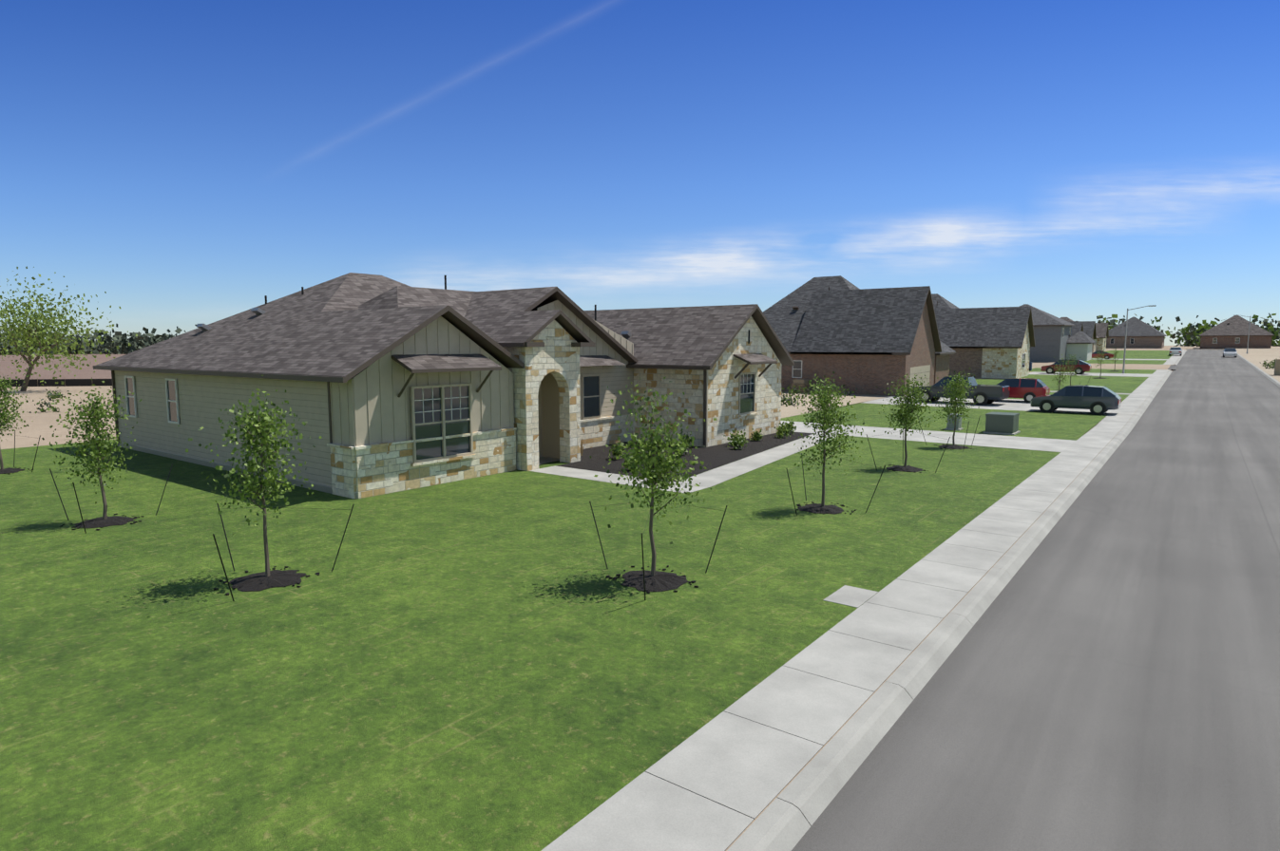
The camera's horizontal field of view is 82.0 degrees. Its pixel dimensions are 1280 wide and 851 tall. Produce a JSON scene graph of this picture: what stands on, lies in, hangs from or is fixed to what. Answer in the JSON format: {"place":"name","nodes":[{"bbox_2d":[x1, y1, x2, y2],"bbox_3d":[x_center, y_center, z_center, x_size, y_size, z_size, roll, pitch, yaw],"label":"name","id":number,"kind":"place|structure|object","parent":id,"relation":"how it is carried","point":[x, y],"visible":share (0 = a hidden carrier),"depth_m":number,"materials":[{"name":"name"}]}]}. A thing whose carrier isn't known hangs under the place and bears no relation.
{"place":"outdoors","nodes":[
{"label":"outdoors","id":0,"kind":"place"},
{"bbox_2d":[0,353,125,380],"bbox_3d":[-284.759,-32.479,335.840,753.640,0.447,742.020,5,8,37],"label":"ploughed field","id":1,"kind":"structure","parent":0,"point":[85,372],"depth_m":123.06,"materials":[{"name":"soil"}]},
{"bbox_2d":[0,345,1279,850],"bbox_3d":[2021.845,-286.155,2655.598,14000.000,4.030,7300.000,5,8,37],"label":"ground","id":2,"kind":"structure","parent":0,"point":[38,422],"depth_m":45.76,"materials":[{"name":"beige soil"}]},
{"bbox_2d":[0,377,112,386],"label":"silt fence","id":3,"kind":"object","parent":2,"relation":"on","point":[69,382],"visible":0.08,"depth_m":76.36,"materials":[{"name":"grey fabric"}]},
{"bbox_2d":[0,266,137,391],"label":"mesquite tree","id":4,"kind":"object","parent":2,"relation":"on","point":[28,333],"visible":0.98,"depth_m":66.70,"materials":[{"name":"green plant"}]},
{"bbox_2d":[29,387,113,413],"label":"field weeds","id":5,"kind":"object","parent":2,"relation":"on","point":[55,395],"depth_m":47.10,"materials":[{"name":"green plant"}]},
{"bbox_2d":[0,319,196,355],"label":"treeline","id":6,"kind":"object","parent":2,"relation":"on","point":[140,341],"visible":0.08,"depth_m":364.45,"materials":[{"name":"green plant"}]},
{"bbox_2d":[93,272,794,498],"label":"house","id":7,"kind":"structure","parent":2,"relation":"on","point":[390,385],"depth_m":25.56,"materials":[{"name":"beige stone"}]},
{"bbox_2d":[0,435,1060,850],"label":"lawn","id":8,"kind":"structure","parent":2,"relation":"on","point":[500,661],"depth_m":10.75,"materials":[{"name":"green plant"}]},
{"bbox_2d":[0,366,40,474],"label":"tree","id":9,"kind":"object","parent":8,"relation":"on","point":[4,415],"visible":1,"depth_m":24.53,"materials":[{"name":"green plant"}]},
{"bbox_2d":[33,379,172,534],"bbox_3d":[-12.825,0.670,17.092,2.600,3.500,2.408,-1,6,-10],"label":"tree","id":10,"kind":"object","parent":8,"relation":"on","point":[97,412],"visible":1,"depth_m":17.27,"materials":[{"name":"green plant"}]},
{"bbox_2d":[178,375,354,601],"bbox_3d":[-6.862,0.954,13.262,2.464,3.762,2.605,5,8,37],"label":"tree","id":11,"kind":"object","parent":8,"relation":"on","point":[267,579],"visible":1,"depth_m":12.93,"materials":[{"name":"green plant"}]},
{"bbox_2d":[589,376,727,600],"bbox_3d":[0.138,1.019,12.772,2.615,3.737,2.391,1,6,10],"label":"tree","id":12,"kind":"object","parent":8,"relation":"on","point":[653,580],"visible":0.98,"depth_m":12.92,"materials":[{"name":"green plant"}]},
{"bbox_2d":[555,432,814,481],"bbox_3d":[2.611,0.890,30.708,7.220,0.001,14.510,5,8,37],"label":"mulch bed","id":13,"kind":"object","parent":8,"relation":"on","point":[717,456],"visible":0.44,"depth_m":28.30,"materials":[{"name":"brown soil"}]},
{"bbox_2d":[580,439,585,456],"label":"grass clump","id":14,"kind":"object","parent":13,"relation":"on","point":[582,447],"visible":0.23,"depth_m":28.18,"materials":[{"name":"beige"}]},
{"bbox_2d":[605,439,628,459],"bbox_3d":[-0.851,0.906,27.240,1.077,0.897,0.743,17,18,70],"label":"shrub","id":15,"kind":"object","parent":13,"relation":"on","point":[615,452],"visible":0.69,"depth_m":27.23,"materials":[{"name":"green plant"}]},
{"bbox_2d":[618,452,638,470],"bbox_3d":[-0.352,1.253,24.868,0.658,0.695,0.866,-1,6,-13],"label":"shrub","id":16,"kind":"object","parent":13,"relation":"on","point":[626,464],"visible":0.27,"depth_m":24.78,"materials":[{"name":"green plant"}]},
{"bbox_2d":[671,439,691,456],"bbox_3d":[1.625,0.862,28.316,0.821,1.003,0.762,5,8,37],"label":"shrub","id":17,"kind":"object","parent":13,"relation":"on","point":[687,446],"visible":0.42,"depth_m":28.26,"materials":[{"name":"green plant"}]},
{"bbox_2d":[676,429,695,447],"bbox_3d":[1.855,0.554,30.291,0.682,0.836,0.778,2,7,18],"label":"shrub","id":18,"kind":"object","parent":13,"relation":"on","point":[688,439],"visible":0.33,"depth_m":30.30,"materials":[{"name":"green plant"}]},
{"bbox_2d":[722,429,748,447],"bbox_3d":[4.013,0.607,30.971,1.072,0.899,0.983,-1,6,-8],"label":"shrub","id":19,"kind":"object","parent":13,"relation":"on","point":[732,436],"visible":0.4,"depth_m":30.86,"materials":[{"name":"green plant"}]},
{"bbox_2d":[731,435,746,450],"bbox_3d":[4.045,0.731,29.913,0.730,0.812,0.670,5,8,37],"label":"shrub","id":20,"kind":"object","parent":13,"relation":"on","point":[740,443],"visible":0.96,"depth_m":29.89,"materials":[{"name":"green plant"}]},
{"bbox_2d":[749,428,763,441],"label":"shrub","id":21,"kind":"object","parent":13,"relation":"on","point":[756,436],"visible":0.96,"depth_m":32.50,"materials":[{"name":"green plant"}]},
{"bbox_2d":[771,422,790,439],"bbox_3d":[6.475,0.307,33.725,0.831,0.961,0.890,-3,7,-29],"label":"shrub","id":22,"kind":"object","parent":13,"relation":"on","point":[781,429],"visible":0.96,"depth_m":33.56,"materials":[{"name":"green plant"}]},
{"bbox_2d":[782,416,796,435],"bbox_3d":[7.032,-0.006,34.855,0.698,1.062,0.852,-1,6,-10],"label":"shrub","id":23,"kind":"object","parent":13,"relation":"on","point":[792,427],"visible":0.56,"depth_m":34.77,"materials":[{"name":"green plant"}]},
{"bbox_2d":[786,371,885,515],"bbox_3d":[4.730,0.432,18.547,2.553,3.657,2.550,5,8,37],"label":"tree","id":24,"kind":"object","parent":8,"relation":"on","point":[824,399],"visible":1,"depth_m":18.63,"materials":[{"name":"green plant"}]},
{"bbox_2d":[866,373,950,473],"bbox_3d":[9.293,-0.170,24.994,2.588,3.462,2.585,5,8,37],"label":"tree","id":25,"kind":"object","parent":8,"relation":"on","point":[907,411],"visible":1,"depth_m":24.89,"materials":[{"name":"green plant"}]},
{"bbox_2d":[917,367,980,450],"bbox_3d":[12.858,-0.804,30.572,2.516,3.519,2.612,5,8,37],"label":"tree","id":26,"kind":"object","parent":8,"relation":"on","point":[955,390],"visible":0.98,"depth_m":30.23,"materials":[{"name":"green plant"}]},
{"bbox_2d":[529,465,710,493],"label":"walk","id":27,"kind":"structure","parent":2,"relation":"on","point":[578,473],"depth_m":23.76,"materials":[{"name":"concrete"}]},
{"bbox_2d":[678,433,836,486],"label":"walk","id":28,"kind":"structure","parent":2,"relation":"on","point":[721,474],"depth_m":26.45,"materials":[{"name":"concrete"}]},
{"bbox_2d":[781,384,857,406],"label":"lot weeds","id":29,"kind":"object","parent":2,"relation":"on","point":[788,399],"visible":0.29,"depth_m":52.92,"materials":[{"name":"green plant"}]},
{"bbox_2d":[780,392,890,419],"bbox_3d":[7.715,-1.796,54.380,15.000,0.234,20.000,5,8,37],"label":"soil gap","id":30,"kind":"object","parent":2,"relation":"on","point":[790,410],"depth_m":52.88,"materials":[{"name":"beige soil"}]},
{"bbox_2d":[791,379,809,393],"bbox_3d":[13.509,-3.300,61.915,1.200,1.150,1.000,5,8,37],"label":"utility box","id":31,"kind":"object","parent":30,"relation":"on","point":[801,383],"visible":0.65,"depth_m":61.75,"materials":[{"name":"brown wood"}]},
{"bbox_2d":[763,275,941,396],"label":"house","id":32,"kind":"structure","parent":2,"relation":"on","point":[863,341],"depth_m":61.31,"materials":[{"name":"brown brick"}]},
{"bbox_2d":[780,402,1107,440],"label":"lawn verge","id":33,"kind":"structure","parent":2,"relation":"on","point":[1072,427],"depth_m":40.94,"materials":[{"name":"green plant"}]},
{"bbox_2d":[944,413,963,431],"bbox_3d":[15.777,-0.182,36.935,0.710,0.800,0.760,5,8,37],"label":"telecom pedestal","id":34,"kind":"object","parent":33,"relation":"on","point":[950,427],"visible":0.77,"depth_m":36.72,"materials":[{"name":"green"}]},
{"bbox_2d":[982,412,1020,435],"bbox_3d":[17.500,-0.109,35.568,1.360,0.950,1.510,5,8,37],"label":"transformer box","id":35,"kind":"object","parent":33,"relation":"on","point":[1002,423],"visible":0.9,"depth_m":35.06,"materials":[{"name":"green metal"}]},
{"bbox_2d":[931,293,1035,379],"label":"house","id":36,"kind":"structure","parent":2,"relation":"on","point":[999,342],"depth_m":79.71,"materials":[{"name":"beige brick"}]},
{"bbox_2d":[934,342,955,384],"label":"house porch","id":37,"kind":"object","parent":36,"relation":"attached to","point":[942,365],"visible":0.12,"depth_m":68.58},
{"bbox_2d":[726,348,1279,850],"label":"kerbs","id":38,"kind":"structure","parent":2,"relation":"on","point":[818,782],"depth_m":8.81,"materials":[{"name":"concrete"}]},
{"bbox_2d":[1019,304,1075,362],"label":"house","id":39,"kind":"structure","parent":2,"relation":"on","point":[1052,334],"depth_m":117.45,"materials":[{"name":"grey"}]},
{"bbox_2d":[975,379,1142,401],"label":"lawn lot","id":40,"kind":"structure","parent":2,"relation":"on","point":[1118,388],"depth_m":67.81,"materials":[{"name":"green plant"}]},
{"bbox_2d":[1050,354,1080,390],"bbox_3d":[30.698,-3.539,53.969,2.614,3.291,2.406,5,8,37],"label":"tree","id":41,"kind":"object","parent":40,"relation":"on","point":[1060,374],"visible":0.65,"depth_m":54.12,"materials":[{"name":"green plant"}]},
{"bbox_2d":[1059,352,1091,389],"bbox_3d":[36.639,-4.577,62.132,2.494,3.230,2.559,5,8,37],"label":"tree","id":42,"kind":"object","parent":40,"relation":"on","point":[1070,361],"visible":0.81,"depth_m":62.35,"materials":[{"name":"green plant"}]},
{"bbox_2d":[1003,374,1148,382],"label":"lawn","id":43,"kind":"structure","parent":2,"relation":"on","point":[1117,379],"depth_m":76.54,"materials":[{"name":"green plant"}]},
{"bbox_2d":[1091,346,1108,379],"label":"tree","id":44,"kind":"object","parent":43,"relation":"on","point":[1100,362],"visible":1,"depth_m":76.27,"materials":[{"name":"green plant"}]},
{"bbox_2d":[1060,317,1108,352],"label":"house","id":45,"kind":"structure","parent":2,"relation":"on","point":[1102,333],"depth_m":170.16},
{"bbox_2d":[1029,367,1156,374],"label":"lawn","id":46,"kind":"structure","parent":2,"relation":"on","point":[1137,372],"depth_m":89.48,"materials":[{"name":"green plant"}]},
{"bbox_2d":[1109,348,1123,371],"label":"tree","id":47,"kind":"object","parent":46,"relation":"on","point":[1115,359],"visible":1,"depth_m":88.96,"materials":[{"name":"green plant"}]},
{"bbox_2d":[1122,305,1156,373],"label":"street lamp","id":48,"kind":"object","parent":46,"relation":"on","point":[1126,335],"visible":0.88,"depth_m":84.36,"materials":[{"name":"silver metal"}]},
{"bbox_2d":[1084,350,1173,364],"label":"lawn","id":49,"kind":"structure","parent":2,"relation":"on","point":[1146,354],"depth_m":132.76,"materials":[{"name":"green plant"}]},
{"bbox_2d":[1106,316,1166,348],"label":"house","id":50,"kind":"structure","parent":2,"relation":"on","point":[1141,334],"depth_m":197.84,"materials":[{"name":"brown brick"}]},
{"bbox_2d":[1096,313,1279,346],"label":"treeline","id":51,"kind":"object","parent":2,"relation":"on","point":[1192,337],"visible":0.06,"depth_m":263.01,"materials":[{"name":"green plant"}]},
{"bbox_2d":[1198,314,1274,348],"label":"house","id":52,"kind":"structure","parent":2,"relation":"on","point":[1232,333],"depth_m":186.69,"materials":[{"name":"brown brick"}]},
{"bbox_2d":[0,0,1279,345],"label":"sky","id":53,"kind":"structure","parent":0,"point":[188,163],"materials":[{"name":"blue"}]},
{"bbox_2d":[541,349,1184,850],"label":"sidewalk","id":54,"kind":"structure","parent":0,"point":[724,777],"depth_m":8.75,"materials":[{"name":"concrete"}]},
{"bbox_2d":[1168,347,1182,356],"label":"car","id":55,"kind":"object","parent":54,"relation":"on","point":[1175,351],"visible":0.9,"depth_m":138.31,"materials":[{"name":"white paint"}]},
{"bbox_2d":[780,420,1075,452],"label":"driveway","id":56,"kind":"structure","parent":0,"point":[1026,443],"depth_m":33.51,"materials":[{"name":"concrete"}]},
{"bbox_2d":[864,396,1112,415],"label":"driveway","id":57,"kind":"structure","parent":0,"point":[1013,405],"depth_m":50.08,"materials":[{"name":"concrete"}]},
{"bbox_2d":[910,376,1010,405],"bbox_3d":[22.439,-2.501,51.788,6.122,1.949,2.125,5,8,39],"label":"pickup truck","id":58,"kind":"object","parent":57,"relation":"on","point":[988,393],"visible":0.83,"depth_m":50.47,"materials":[{"name":"grey paint"}]},
{"bbox_2d":[997,378,1050,402],"bbox_3d":[26.709,-2.554,52.702,4.422,1.717,1.893,5,8,37],"label":"red car","id":59,"kind":"object","parent":57,"relation":"on","point":[1027,390],"visible":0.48,"depth_m":51.49,"materials":[{"name":"red paint"}]},
{"bbox_2d":[1030,384,1121,415],"bbox_3d":[26.634,-1.608,45.040,4.622,1.721,1.943,5,8,37],"label":"slate suv","id":60,"kind":"object","parent":57,"relation":"on","point":[1097,400],"visible":1,"depth_m":44.12,"materials":[{"name":"grey paint"}]},
{"bbox_2d":[791,349,1279,850],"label":"road","id":61,"kind":"structure","parent":0,"point":[1105,677],"depth_m":9.55,"materials":[{"name":"grey asphalt"}]},
{"bbox_2d":[1222,348,1237,357],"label":"car","id":62,"kind":"object","parent":61,"relation":"on","point":[1230,352],"visible":0.85,"depth_m":131.16,"materials":[{"name":"white paint"}]},
{"bbox_2d":[1069,321,1083,336],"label":"house","id":63,"kind":"structure","parent":0,"point":[1078,327],"depth_m":134.14,"materials":[{"name":"beige brick"}]},
{"bbox_2d":[1066,331,1095,361],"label":"house porch","id":64,"kind":"object","parent":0,"point":[1079,345],"visible":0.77,"depth_m":120.84,"materials":[{"name":"white paint"}]},
{"bbox_2d":[1082,321,1096,353],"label":"house","id":65,"kind":"structure","parent":0,"point":[1089,328],"depth_m":150.45,"materials":[{"name":"grey brick"}]},
{"bbox_2d":[1028,371,1151,377],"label":"driveway","id":66,"kind":"structure","parent":0,"point":[1112,374],"depth_m":83.31,"materials":[{"name":"concrete"}]},
{"bbox_2d":[1040,359,1091,374],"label":"maroon suv","id":67,"kind":"object","parent":66,"relation":"on","point":[1081,367],"visible":0.94,"depth_m":84.33,"materials":[{"name":"red paint"}]},
{"bbox_2d":[1091,358,1167,360],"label":"driveway","id":68,"kind":"structure","parent":0,"point":[1127,359],"depth_m":123.85,"materials":[{"name":"concrete"}]},
{"bbox_2d":[1091,350,1114,359],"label":"red car","id":69,"kind":"object","parent":68,"relation":"on","point":[1107,355],"visible":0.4,"depth_m":125.88,"materials":[{"name":"red paint"}]},
{"bbox_2d":[1167,364,1178,369],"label":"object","id":70,"kind":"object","parent":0,"point":[1173,367],"depth_m":97.67,"materials":[{"name":"metal"}]},
{"bbox_2d":[1235,346,1279,382],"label":"lot soil","id":71,"kind":"structure","parent":0,"point":[1256,356],"depth_m":133.72,"materials":[{"name":"beige soil"}]},
{"bbox_2d":[1241,315,1250,353],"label":"street lamp","id":72,"kind":"object","parent":71,"relation":"on","point":[1249,333],"visible":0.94,"depth_m":145.78,"materials":[{"name":"silver metal"}]},
{"bbox_2d":[1260,358,1277,369],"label":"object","id":73,"kind":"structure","parent":71,"relation":"on","point":[1269,365],"depth_m":96.78,"materials":[{"name":"green plant"}]},
{"bbox_2d":[1273,359,1279,375],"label":"site box","id":74,"kind":"object","parent":71,"relation":"on","point":[1277,368],"visible":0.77,"depth_m":78.14,"materials":[{"name":"beige wood"}]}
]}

